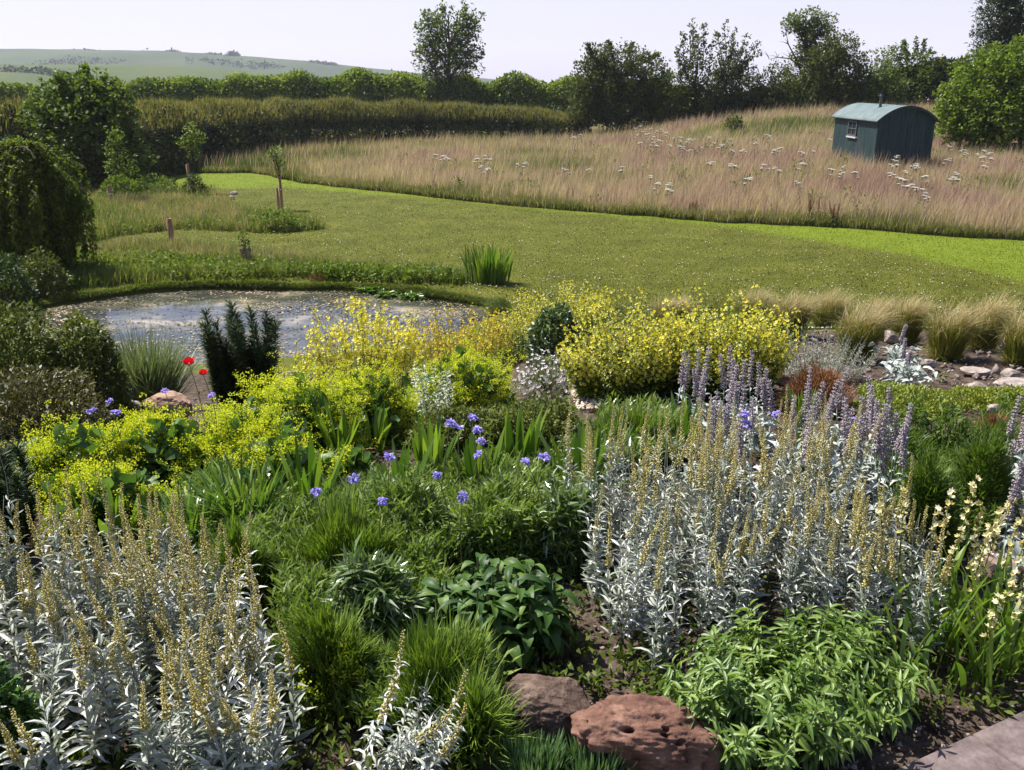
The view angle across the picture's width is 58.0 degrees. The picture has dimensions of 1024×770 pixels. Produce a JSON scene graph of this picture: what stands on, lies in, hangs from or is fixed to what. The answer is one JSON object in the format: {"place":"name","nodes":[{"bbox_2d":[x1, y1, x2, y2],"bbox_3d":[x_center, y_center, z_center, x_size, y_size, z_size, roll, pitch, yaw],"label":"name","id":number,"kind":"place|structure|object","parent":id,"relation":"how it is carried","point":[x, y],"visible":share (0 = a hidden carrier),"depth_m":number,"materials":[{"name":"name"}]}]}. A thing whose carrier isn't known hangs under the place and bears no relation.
{"place":"outdoors","nodes":[
{"label":"outdoors","id":0,"kind":"place"},
{"bbox_2d":[14,290,489,363],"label":"pond water","id":1,"kind":"structure","parent":0,"point":[157,312],"depth_m":16.88,"materials":[{"name":"liquid"}]},
{"bbox_2d":[14,289,481,363],"bbox_3d":[-4.670,-1.161,16.306,8.306,0.085,5.232,0,18,0],"label":"pond weed","id":2,"kind":"object","parent":1,"relation":"on","point":[210,290],"visible":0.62,"depth_m":17.14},
{"bbox_2d":[0,49,703,94],"bbox_3d":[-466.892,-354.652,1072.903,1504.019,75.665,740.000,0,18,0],"label":"hills","id":3,"kind":"structure","parent":0,"point":[131,57],"depth_m":993.37,"materials":[{"name":"plant"}]},
{"bbox_2d":[0,64,1023,769],"bbox_3d":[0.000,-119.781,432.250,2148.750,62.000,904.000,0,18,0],"label":"ground","id":4,"kind":"structure","parent":0,"point":[890,758],"depth_m":19.66,"materials":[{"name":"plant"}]},
{"bbox_2d":[0,432,38,558],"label":"dwarf conifer","id":5,"kind":"object","parent":4,"relation":"on","point":[17,489],"visible":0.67,"depth_m":4.22,"materials":[{"name":"green plant"}]},
{"bbox_2d":[0,251,41,309],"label":"thicket","id":6,"kind":"object","parent":4,"relation":"on","point":[20,272],"visible":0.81,"depth_m":16.97,"materials":[{"name":"green plant"}]},
{"bbox_2d":[0,656,59,769],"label":"box bush","id":7,"kind":"object","parent":4,"relation":"on","point":[22,701],"visible":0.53,"depth_m":2.71,"materials":[{"name":"green plant"}]},
{"bbox_2d":[0,297,83,431],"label":"leafy shrub","id":8,"kind":"object","parent":4,"relation":"on","point":[12,327],"visible":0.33,"depth_m":6.56,"materials":[{"name":"green plant"}]},
{"bbox_2d":[17,243,79,298],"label":"shrub","id":9,"kind":"object","parent":4,"relation":"on","point":[58,275],"visible":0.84,"depth_m":17.65,"materials":[{"name":"green plant"}]},
{"bbox_2d":[0,135,104,275],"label":"weeping tree","id":10,"kind":"object","parent":4,"relation":"on","point":[44,205],"visible":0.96,"depth_m":18.55,"materials":[{"name":"green plant"}]},
{"bbox_2d":[0,363,115,443],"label":"creeping shrub","id":11,"kind":"object","parent":4,"relation":"on","point":[7,402],"visible":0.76,"depth_m":5.93,"materials":[{"name":"green plant"}]},
{"bbox_2d":[0,551,132,769],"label":"silver artemisia","id":12,"kind":"object","parent":4,"relation":"on","point":[104,725],"visible":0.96,"depth_m":2.93,"materials":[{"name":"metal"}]},
{"bbox_2d":[0,399,160,511],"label":"ladys mantle","id":13,"kind":"object","parent":4,"relation":"on","point":[50,453],"visible":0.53,"depth_m":4.81,"materials":[{"name":"green plant"}]},
{"bbox_2d":[13,61,159,186],"bbox_3d":[-16.176,-9.579,34.508,5.378,4.783,4.154,0,18,0],"label":"sycamore tree","id":14,"kind":"object","parent":4,"relation":"on","point":[61,113],"visible":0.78,"depth_m":33.96,"materials":[{"name":"green plant"}]},
{"bbox_2d":[37,308,142,422],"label":"leafy shrub","id":15,"kind":"object","parent":4,"relation":"on","point":[89,353],"visible":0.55,"depth_m":6.69,"materials":[{"name":"green plant"}]},
{"bbox_2d":[36,463,149,549],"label":"iris","id":16,"kind":"object","parent":4,"relation":"on","point":[117,519],"visible":0.47,"depth_m":4.36,"materials":[{"name":"green plant"}]},
{"bbox_2d":[27,447,215,549],"bbox_3d":[-1.948,0.555,4.518,0.943,0.485,0.634,0,18,0],"label":"ladys mantle","id":17,"kind":"object","parent":4,"relation":"on","point":[131,481],"visible":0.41,"depth_m":4.43,"materials":[{"name":"green plant"}]},
{"bbox_2d":[0,457,267,688],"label":"silver artemisia","id":18,"kind":"object","parent":4,"relation":"on","point":[170,587],"visible":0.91,"depth_m":3.39,"materials":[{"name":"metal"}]},
{"bbox_2d":[88,319,206,408],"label":"grass clump","id":19,"kind":"object","parent":4,"relation":"on","point":[148,372],"visible":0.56,"depth_m":7.63,"materials":[{"name":"plant"}]},
{"bbox_2d":[88,393,226,491],"bbox_3d":[-1.909,0.323,5.094,0.914,0.494,0.719,0,18,0],"label":"ladys mantle","id":20,"kind":"object","parent":4,"relation":"on","point":[154,444],"visible":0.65,"depth_m":4.98,"materials":[{"name":"green plant"}]},
{"bbox_2d":[116,475,242,564],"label":"day lily","id":21,"kind":"object","parent":4,"relation":"on","point":[190,500],"visible":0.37,"depth_m":4.33,"materials":[{"name":"green plant"}]},
{"bbox_2d":[46,547,316,769],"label":"silver artemisia","id":22,"kind":"object","parent":4,"relation":"on","point":[198,693],"visible":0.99,"depth_m":2.88,"materials":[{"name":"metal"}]},
{"bbox_2d":[0,152,462,304],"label":"bank weeds","id":23,"kind":"object","parent":4,"relation":"on","point":[313,266],"visible":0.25,"depth_m":19.51,"materials":[{"name":"green plant"}]},
{"bbox_2d":[0,139,469,298],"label":"rough grass","id":24,"kind":"structure","parent":4,"relation":"on","point":[92,278],"depth_m":22.18,"materials":[{"name":"plant"}]},
{"bbox_2d":[168,385,309,474],"bbox_3d":[-1.501,0.280,5.133,0.922,0.589,0.678,0,18,0],"label":"ladys mantle","id":25,"kind":"object","parent":4,"relation":"on","point":[248,416],"visible":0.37,"depth_m":5.02,"materials":[{"name":"yellow plant"}]},
{"bbox_2d":[194,504,283,614],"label":"lavender bush","id":26,"kind":"object","parent":4,"relation":"on","point":[234,538],"visible":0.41,"depth_m":3.87,"materials":[{"name":"green plant"}]},
{"bbox_2d":[196,298,284,409],"bbox_3d":[-2.055,-0.195,7.129,0.660,0.937,0.682,0,18,0],"label":"mountain pine","id":27,"kind":"object","parent":4,"relation":"on","point":[230,355],"visible":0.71,"depth_m":7.01,"materials":[{"name":"green plant"}]},
{"bbox_2d":[158,448,322,536],"bbox_3d":[-1.271,0.529,4.441,0.872,0.427,0.722,0,18,0],"label":"day lily","id":28,"kind":"object","parent":4,"relation":"on","point":[219,490],"visible":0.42,"depth_m":4.43,"materials":[{"name":"green plant"}]},
{"bbox_2d":[4,276,511,321],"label":"pond edge grass","id":29,"kind":"structure","parent":4,"relation":"on","point":[499,303],"depth_m":18.33,"materials":[{"name":"plant"}]},
{"bbox_2d":[228,403,333,486],"bbox_3d":[-1.164,0.379,4.802,0.753,0.592,0.631,0,18,0],"label":"ladys mantle","id":30,"kind":"object","parent":4,"relation":"on","point":[261,446],"visible":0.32,"depth_m":4.72,"materials":[{"name":"green plant"}]},
{"bbox_2d":[0,89,591,187],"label":"clipped hedge","id":31,"kind":"object","parent":4,"relation":"on","point":[163,122],"visible":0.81,"depth_m":54.77,"materials":[{"name":"green plant"}]},
{"bbox_2d":[252,430,348,502],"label":"iris","id":32,"kind":"object","parent":4,"relation":"on","point":[313,470],"visible":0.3,"depth_m":4.51,"materials":[{"name":"green plant"}]},
{"bbox_2d":[232,346,378,457],"bbox_3d":[-1.258,0.104,5.503,0.913,0.718,0.833,-4,19,-13],"label":"ladys mantle","id":33,"kind":"object","parent":4,"relation":"on","point":[313,392],"visible":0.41,"depth_m":5.42,"materials":[{"name":"green plant"}]},
{"bbox_2d":[258,589,390,723],"bbox_3d":[-0.645,0.890,3.247,0.461,0.542,0.473,-16,24,-39],"label":"lavender bush","id":34,"kind":"object","parent":4,"relation":"on","point":[319,644],"visible":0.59,"depth_m":3.21,"materials":[{"name":"green plant"}]},
{"bbox_2d":[258,481,409,584],"bbox_3d":[-0.728,0.662,3.981,0.764,0.514,0.647,0,18,0],"label":"lavender bush","id":35,"kind":"object","parent":4,"relation":"on","point":[343,520],"visible":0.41,"depth_m":3.93,"materials":[{"name":"green plant"}]},
{"bbox_2d":[0,66,686,128],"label":"field hedge","id":36,"kind":"object","parent":4,"relation":"on","point":[520,88],"visible":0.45,"depth_m":78.94,"materials":[{"name":"green plant"}]},
{"bbox_2d":[323,639,369,723],"bbox_3d":[-0.576,1.021,3.212,0.187,0.309,0.164,0,18,0],"label":"lime spurge","id":37,"kind":"object","parent":4,"relation":"on","point":[353,683],"visible":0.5,"depth_m":3.19,"materials":[{"name":"green plant"}]},
{"bbox_2d":[303,295,427,395],"bbox_3d":[-1.209,-0.247,7.782,0.989,1.095,0.842,-8,20,-22],"label":"flowering shrub","id":38,"kind":"object","parent":4,"relation":"on","point":[404,351],"visible":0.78,"depth_m":7.65,"materials":[{"name":"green plant"}]},
{"bbox_2d":[314,530,424,638],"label":"white campion foliage","id":39,"kind":"object","parent":4,"relation":"on","point":[383,585],"visible":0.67,"depth_m":3.49,"materials":[{"name":"green plant"}]},
{"bbox_2d":[318,333,427,445],"bbox_3d":[-0.878,0.043,5.857,0.783,0.735,0.672,-5,19,-16],"label":"ladys mantle","id":40,"kind":"object","parent":4,"relation":"on","point":[401,417],"visible":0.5,"depth_m":5.77,"materials":[{"name":"yellow plant"}]},
{"bbox_2d":[347,630,467,769],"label":"silver artemisia","id":41,"kind":"object","parent":4,"relation":"on","point":[400,749],"visible":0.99,"depth_m":2.80,"materials":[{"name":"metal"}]},
{"bbox_2d":[360,418,463,555],"bbox_3d":[-0.452,0.520,4.271,0.727,0.639,0.530,0,18,0],"label":"scabious","id":42,"kind":"object","parent":4,"relation":"on","point":[404,491],"depth_m":4.26,"materials":[{"name":"plant"}]},
{"bbox_2d":[352,601,511,746],"bbox_3d":[-0.272,0.962,3.132,0.611,0.500,0.531,0,18,0],"label":"clump","id":43,"kind":"object","parent":4,"relation":"on","point":[431,652],"visible":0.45,"depth_m":3.09,"materials":[{"name":"green plant"}]},
{"bbox_2d":[403,412,466,469],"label":"iris","id":44,"kind":"object","parent":4,"relation":"on","point":[420,447],"visible":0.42,"depth_m":5.10,"materials":[{"name":"green plant"}]},
{"bbox_2d":[409,0,486,102],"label":"tree","id":45,"kind":"object","parent":4,"relation":"on","point":[456,46],"visible":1,"depth_m":76.83,"materials":[{"name":"green plant"}]},
{"bbox_2d":[391,397,515,456],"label":"creeping shrub","id":46,"kind":"object","parent":4,"relation":"on","point":[459,415],"visible":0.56,"depth_m":5.57,"materials":[{"name":"green plant"}]},
{"bbox_2d":[402,303,511,377],"bbox_3d":[-0.658,-0.492,11.348,1.328,1.078,1.055,0,18,0],"label":"yellow primrose","id":47,"kind":"object","parent":4,"relation":"on","point":[441,342],"visible":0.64,"depth_m":11.14,"materials":[{"name":"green plant"}]},
{"bbox_2d":[405,643,541,769],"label":"clump","id":48,"kind":"object","parent":4,"relation":"on","point":[489,723],"visible":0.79,"depth_m":2.96,"materials":[{"name":"green plant"}]},
{"bbox_2d":[402,328,551,419],"bbox_3d":[-0.405,-0.085,7.077,1.094,0.771,1.048,-11,21,-30],"label":"ladys mantle","id":49,"kind":"object","parent":4,"relation":"on","point":[480,385],"visible":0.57,"depth_m":6.93,"materials":[{"name":"yellow plant"}]},
{"bbox_2d":[457,242,514,283],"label":"flag iris","id":50,"kind":"object","parent":4,"relation":"on","point":[491,267],"visible":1,"depth_m":18.93,"materials":[{"name":"green plant"}]},
{"bbox_2d":[412,552,589,680],"bbox_3d":[-0.071,0.904,3.653,0.648,0.460,0.654,-17,25,-42],"label":"broad leaved plant","id":51,"kind":"object","parent":4,"relation":"on","point":[522,604],"visible":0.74,"depth_m":3.52,"materials":[{"name":"green plant"}]},
{"bbox_2d":[0,323,1023,769],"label":"weeds","id":52,"kind":"object","parent":4,"relation":"on","point":[122,755],"visible":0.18,"depth_m":3.43,"materials":[{"name":"green plant"}]},
{"bbox_2d":[2,173,1023,358],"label":"lawn grass","id":53,"kind":"structure","parent":4,"relation":"on","point":[733,311],"depth_m":21.37,"materials":[{"name":"green plant"}]},
{"bbox_2d":[437,423,588,576],"bbox_3d":[-0.021,0.569,4.231,0.818,0.647,0.617,0,18,0],"label":"scabious","id":54,"kind":"object","parent":4,"relation":"on","point":[516,502],"depth_m":4.14,"materials":[{"name":"plant"}]},
{"bbox_2d":[496,401,549,465],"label":"iris","id":55,"kind":"object","parent":4,"relation":"on","point":[529,443],"visible":0.41,"depth_m":5.06,"materials":[{"name":"green plant"}]},
{"bbox_2d":[488,726,577,769],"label":"clump","id":56,"kind":"object","parent":4,"relation":"on","point":[539,754],"visible":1,"depth_m":2.88,"materials":[{"name":"green plant"}]},
{"bbox_2d":[475,387,598,459],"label":"creeping shrub","id":57,"kind":"object","parent":4,"relation":"on","point":[560,412],"visible":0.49,"depth_m":5.51,"materials":[{"name":"green plant"}]},
{"bbox_2d":[506,347,574,398],"bbox_3d":[0.306,-0.109,7.481,0.798,0.403,0.710,0,18,0],"label":"blush dianthus","id":58,"kind":"object","parent":4,"relation":"on","point":[538,376],"visible":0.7,"depth_m":7.43,"materials":[{"name":"white plant"}]},
{"bbox_2d":[499,673,590,750],"bbox_3d":[0.114,1.109,3.141,0.328,0.235,0.228,0,18,0],"label":"boulder","id":59,"kind":"object","parent":4,"relation":"on","point":[553,706],"visible":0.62,"depth_m":3.06,"materials":[{"name":"stone"}]},
{"bbox_2d":[486,274,615,365],"bbox_3d":[0.469,-0.790,11.704,1.660,1.240,1.431,0,18,0],"label":"yellow loosestrife","id":60,"kind":"object","parent":4,"relation":"on","point":[514,342],"visible":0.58,"depth_m":11.58,"materials":[{"name":"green plant"}]},
{"bbox_2d":[521,299,584,366],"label":"dark shrub","id":61,"kind":"object","parent":4,"relation":"on","point":[550,317],"visible":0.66,"depth_m":9.14,"materials":[{"name":"green plant"}]},
{"bbox_2d":[527,458,616,585],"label":"campion foliage","id":62,"kind":"object","parent":4,"relation":"on","point":[569,508],"visible":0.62,"depth_m":4.14,"materials":[{"name":"green plant"}]},
{"bbox_2d":[146,97,1023,240],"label":"meadow grass","id":63,"kind":"structure","parent":4,"relation":"on","point":[973,202],"depth_m":34.65,"materials":[{"name":"beige plant"}]},
{"bbox_2d":[534,419,639,495],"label":"iris","id":64,"kind":"object","parent":4,"relation":"on","point":[577,453],"visible":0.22,"depth_m":4.86,"materials":[{"name":"green plant"}]},
{"bbox_2d":[163,390,1023,743],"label":"bed foliage","id":65,"kind":"object","parent":4,"relation":"on","point":[423,552],"visible":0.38,"depth_m":4.20,"materials":[{"name":"green plant"}]},
{"bbox_2d":[559,37,676,131],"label":"hawthorn tree","id":66,"kind":"object","parent":4,"relation":"on","point":[607,73],"visible":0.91,"depth_m":63.07,"materials":[{"name":"green plant"}]},
{"bbox_2d":[554,286,700,402],"bbox_3d":[0.850,-0.306,6.851,1.090,0.885,0.960,0,18,0],"label":"yellow loosestrife","id":67,"kind":"object","parent":4,"relation":"on","point":[642,371],"visible":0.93,"depth_m":6.72,"materials":[{"name":"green plant"}]},
{"bbox_2d":[576,397,689,467],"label":"lavender bush","id":68,"kind":"object","parent":4,"relation":"on","point":[638,420],"visible":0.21,"depth_m":5.47,"materials":[{"name":"green plant"}]},
{"bbox_2d":[570,693,727,769],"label":"pitted rock","id":69,"kind":"object","parent":4,"relation":"on","point":[645,731],"visible":0.88,"depth_m":2.90,"materials":[{"name":"stone"}]},
{"bbox_2d":[644,66,699,124],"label":"pale elder bush","id":70,"kind":"object","parent":4,"relation":"on","point":[666,102],"visible":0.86,"depth_m":62.53,"materials":[{"name":"green plant"}]},
{"bbox_2d":[577,467,783,673],"bbox_3d":[0.686,0.709,3.658,0.843,0.646,0.748,0,18,0],"label":"silver artemisia","id":71,"kind":"object","parent":4,"relation":"on","point":[660,581],"visible":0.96,"depth_m":3.70,"materials":[{"name":"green plant"}]},
{"bbox_2d":[672,18,726,121],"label":"pollarded tree","id":72,"kind":"object","parent":4,"relation":"on","point":[703,104],"visible":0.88,"depth_m":62.28,"materials":[{"name":"green plant"}]},
{"bbox_2d":[556,383,885,593],"bbox_3d":[0.949,0.454,4.178,1.512,0.813,0.781,0,18,0],"label":"silver artemisia","id":73,"kind":"object","parent":4,"relation":"on","point":[709,473],"visible":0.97,"depth_m":4.16,"materials":[{"name":"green plant"}]},
{"bbox_2d":[657,343,797,528],"bbox_3d":[1.310,0.185,5.359,0.922,0.620,1.909,0,18,0],"label":"lambs ear","id":74,"kind":"object","parent":4,"relation":"on","point":[732,382],"visible":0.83,"depth_m":5.48},
{"bbox_2d":[649,276,806,400],"bbox_3d":[1.581,-0.349,6.811,1.139,0.877,1.034,0,18,0],"label":"yellow loosestrife","id":75,"kind":"object","parent":4,"relation":"on","point":[748,337],"visible":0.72,"depth_m":6.62,"materials":[{"name":"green plant"}]},
{"bbox_2d":[701,19,769,115],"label":"spreading tree","id":76,"kind":"object","parent":4,"relation":"on","point":[724,78],"visible":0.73,"depth_m":63.02,"materials":[{"name":"green plant"}]},
{"bbox_2d":[647,625,884,769],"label":"sage","id":77,"kind":"object","parent":4,"relation":"on","point":[710,697],"visible":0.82,"depth_m":2.99,"materials":[{"name":"green plant"}]},
{"bbox_2d":[747,59,805,113],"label":"dark elder tree","id":78,"kind":"object","parent":4,"relation":"on","point":[778,96],"visible":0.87,"depth_m":62.55,"materials":[{"name":"green plant"}]},
{"bbox_2d":[752,286,832,338],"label":"feather grass","id":79,"kind":"object","parent":4,"relation":"on","point":[805,312],"depth_m":9.21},
{"bbox_2d":[765,5,849,108],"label":"old ash tree","id":80,"kind":"object","parent":4,"relation":"on","point":[809,35],"visible":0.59,"depth_m":63.53,"materials":[{"name":"green plant"}]},
{"bbox_2d":[773,357,858,417],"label":"shrub","id":81,"kind":"object","parent":4,"relation":"on","point":[825,376],"visible":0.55,"depth_m":6.33,"materials":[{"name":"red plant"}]},
{"bbox_2d":[696,599,937,751],"bbox_3d":[1.084,0.990,3.258,0.864,0.447,0.713,0,18,0],"label":"sage","id":82,"kind":"object","parent":4,"relation":"on","point":[854,654],"visible":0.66,"depth_m":3.23,"materials":[{"name":"green plant"}]},
{"bbox_2d":[779,324,881,381],"bbox_3d":[2.482,-0.263,7.359,0.957,0.456,0.690,0,18,0],"label":"silver cushion","id":83,"kind":"object","parent":4,"relation":"on","point":[797,368],"visible":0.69,"depth_m":7.31,"materials":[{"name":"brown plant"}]},
{"bbox_2d":[801,28,867,109],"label":"round headed tree","id":84,"kind":"object","parent":4,"relation":"on","point":[837,77],"visible":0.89,"depth_m":61.93,"materials":[{"name":"green plant"}]},
{"bbox_2d":[762,365,913,520],"bbox_3d":[1.847,0.301,5.015,0.918,0.624,1.256,4,19,13],"label":"lambs ear","id":85,"kind":"object","parent":4,"relation":"on","point":[898,445],"visible":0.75,"depth_m":4.90},
{"bbox_2d":[687,55,992,117],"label":"overgrown hedge","id":86,"kind":"object","parent":4,"relation":"on","point":[946,63],"visible":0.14,"depth_m":65.16,"materials":[{"name":"green plant"}]},
{"bbox_2d":[768,452,953,652],"bbox_3d":[1.487,0.656,3.889,0.732,0.609,0.845,8,20,23],"label":"silver artemisia","id":87,"kind":"object","parent":4,"relation":"on","point":[800,583],"visible":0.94,"depth_m":3.77,"materials":[{"name":"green plant"}]},
{"bbox_2d":[817,293,908,361],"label":"feather grass","id":88,"kind":"object","parent":4,"relation":"on","point":[868,326],"depth_m":8.08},
{"bbox_2d":[837,46,912,106],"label":"hedgerow maple","id":89,"kind":"object","parent":4,"relation":"on","point":[876,78],"visible":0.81,"depth_m":62.20,"materials":[{"name":"green plant"}]},
{"bbox_2d":[831,94,939,167],"bbox_3d":[14.656,-10.082,36.699,2.480,2.827,4.892,0,18,0],"label":"shepherd hut","id":90,"kind":"object","parent":4,"relation":"on","point":[872,129],"visible":0.77,"depth_m":34.79,"materials":[{"name":"paint"}]},
{"bbox_2d":[838,380,960,420],"bbox_3d":[2.687,0.096,6.364,0.691,0.170,0.781,17,25,42],"label":"moss carpet","id":91,"kind":"object","parent":4,"relation":"on","point":[934,398],"visible":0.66,"depth_m":6.35,"materials":[{"name":"green plant"}]},
{"bbox_2d":[868,324,937,388],"bbox_3d":[3.127,-0.234,7.376,0.478,0.451,1.316,6,19,17],"label":"lambs ear","id":92,"kind":"object","parent":4,"relation":"on","point":[902,372],"visible":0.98,"depth_m":7.08},
{"bbox_2d":[881,285,941,342],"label":"feather grass","id":93,"kind":"object","parent":4,"relation":"on","point":[912,313],"depth_m":8.93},
{"bbox_2d":[881,36,956,105],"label":"twiggy tree","id":94,"kind":"object","parent":4,"relation":"on","point":[909,63],"visible":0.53,"depth_m":65.16,"materials":[{"name":"green plant"}]},
{"bbox_2d":[883,442,973,577],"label":"feathery bush","id":95,"kind":"object","parent":4,"relation":"on","point":[933,483],"visible":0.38,"depth_m":4.15,"materials":[{"name":"green plant"}]},
{"bbox_2d":[873,474,1018,675],"bbox_3d":[1.703,0.747,3.584,0.664,0.627,0.478,-11,21,-29],"label":"cream iris","id":96,"kind":"object","parent":4,"relation":"on","point":[952,592],"visible":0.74,"depth_m":3.64,"materials":[{"name":"green plant"}]},
{"bbox_2d":[911,291,1003,361],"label":"feather grass","id":97,"kind":"object","parent":4,"relation":"on","point":[950,333],"depth_m":8.08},
{"bbox_2d":[931,32,1023,151],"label":"great bush","id":98,"kind":"object","parent":4,"relation":"on","point":[979,114],"visible":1,"depth_m":40.60,"materials":[{"name":"green plant"}]},
{"bbox_2d":[932,383,1023,413],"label":"moss carpet","id":99,"kind":"object","parent":4,"relation":"on","point":[984,395],"visible":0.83,"depth_m":6.45,"materials":[{"name":"green plant"}]},
{"bbox_2d":[934,498,1023,695],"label":"cream iris","id":100,"kind":"object","parent":4,"relation":"on","point":[1005,631],"visible":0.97,"depth_m":3.49,"materials":[{"name":"green plant"}]},
{"bbox_2d":[946,282,1021,349],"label":"feather grass","id":101,"kind":"object","parent":4,"relation":"on","point":[986,341],"depth_m":8.57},
{"bbox_2d":[946,424,1023,550],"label":"feathery bush","id":102,"kind":"object","parent":4,"relation":"on","point":[987,463],"visible":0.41,"depth_m":4.48,"materials":[{"name":"green plant"}]},
{"bbox_2d":[961,394,1023,583],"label":"lambs ear","id":103,"kind":"object","parent":4,"relation":"on","point":[1016,490],"visible":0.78,"depth_m":4.37},
{"bbox_2d":[963,0,1023,74],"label":"pine tree","id":104,"kind":"object","parent":4,"relation":"on","point":[1005,29],"visible":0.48,"depth_m":48.31,"materials":[{"name":"green plant"}]},
{"bbox_2d":[982,298,1023,366],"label":"feather grass","id":105,"kind":"object","parent":4,"relation":"on","point":[1013,348],"depth_m":7.88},
{"bbox_2d":[0,0,1023,99],"label":"sky","id":106,"kind":"structure","parent":0,"point":[540,39],"materials":[{"name":"white"}]},
{"bbox_2d":[896,711,1023,769],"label":"pavement","id":107,"kind":"structure","parent":0,"point":[998,746],"depth_m":3.06,"materials":[{"name":"stone"}]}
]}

